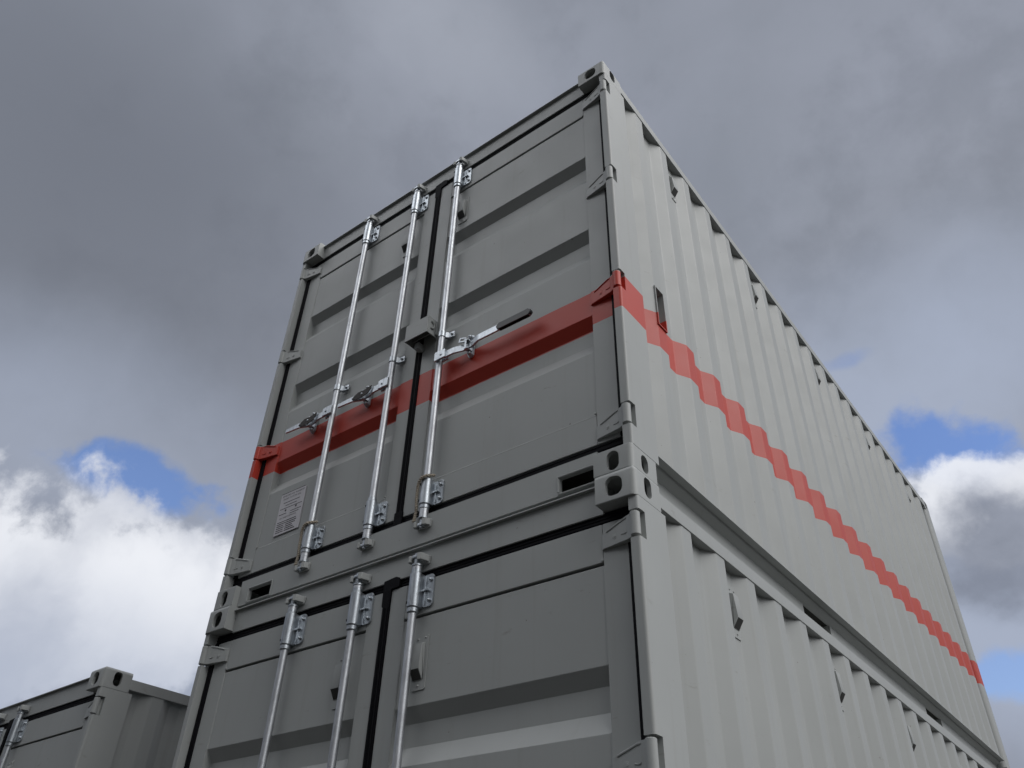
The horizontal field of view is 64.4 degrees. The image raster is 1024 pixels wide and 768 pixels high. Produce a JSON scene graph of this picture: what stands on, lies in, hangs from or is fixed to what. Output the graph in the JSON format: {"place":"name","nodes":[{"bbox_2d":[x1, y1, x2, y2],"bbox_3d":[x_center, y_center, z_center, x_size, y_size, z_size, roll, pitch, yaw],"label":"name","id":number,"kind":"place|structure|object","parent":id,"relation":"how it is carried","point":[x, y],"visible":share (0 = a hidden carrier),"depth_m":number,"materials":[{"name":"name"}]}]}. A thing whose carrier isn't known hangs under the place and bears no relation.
{"place":"outdoors","nodes":[
{"label":"outdoors","id":0,"kind":"place"},
{"bbox_2d":[0,666,189,767],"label":"shipping container","id":1,"kind":"object","parent":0,"point":[107,717],"visible":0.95,"depth_m":4.86,"materials":[{"name":"grey metal"}]},
{"bbox_2d":[0,723,8,748],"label":"door","id":2,"kind":"structure","parent":1,"relation":"in","point":[5,725],"depth_m":5.35,"materials":[{"name":"grey paint"}]},
{"bbox_2d":[0,694,102,767],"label":"door","id":3,"kind":"structure","parent":1,"relation":"in","point":[51,738],"depth_m":4.90,"materials":[{"name":"grey paint"}]},
{"bbox_2d":[0,0,1023,767],"label":"sky","id":4,"kind":"structure","parent":0,"point":[170,170],"materials":[{"name":"grey"}]},
{"bbox_2d":[172,465,991,767],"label":"shipping container","id":5,"kind":"object","parent":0,"point":[630,617],"visible":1,"depth_m":3.03,"materials":[{"name":"grey metal"}]},
{"bbox_2d":[184,585,385,767],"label":"door","id":6,"kind":"structure","parent":5,"relation":"in","point":[229,729],"depth_m":3.48,"materials":[{"name":"grey paint"}]},
{"bbox_2d":[366,506,658,767],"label":"door","id":7,"kind":"structure","parent":5,"relation":"in","point":[525,655],"depth_m":2.82,"materials":[{"name":"grey paint"}]},
{"bbox_2d":[214,61,1009,767],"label":"shipping container","id":8,"kind":"object","parent":5,"relation":"on","point":[566,293],"visible":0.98,"depth_m":4.22,"materials":[{"name":"grey metal"}]},
{"bbox_2d":[294,520,317,565],"bbox_3d":[-0.994,0.757,3.892,0.099,0.224,0.046,-16,-41,22],"label":"twisted cord","id":9,"kind":"object","parent":8,"relation":"hanging from","point":[300,541],"visible":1,"depth_m":3.92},
{"bbox_2d":[224,189,437,586],"bbox_3d":[-0.954,-0.075,4.596,1.215,2.340,0.106,-24,-44,30],"label":"door","id":10,"kind":"structure","parent":8,"relation":"in","point":[285,487],"depth_m":4.48,"materials":[{"name":"grey paint"}]},
{"bbox_2d":[412,474,435,522],"bbox_3d":[-0.388,0.488,3.511,0.099,0.224,0.046,-16,-41,22],"label":"twisted cord","id":11,"kind":"object","parent":8,"relation":"hanging from","point":[417,494],"visible":1,"depth_m":3.54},
{"bbox_2d":[393,79,631,525],"bbox_3d":[-0.012,-0.509,3.990,1.244,2.348,0.140,-24,-44,30],"label":"door","id":12,"kind":"structure","parent":8,"relation":"in","point":[539,393],"depth_m":3.83,"materials":[{"name":"grey paint"}]}
]}

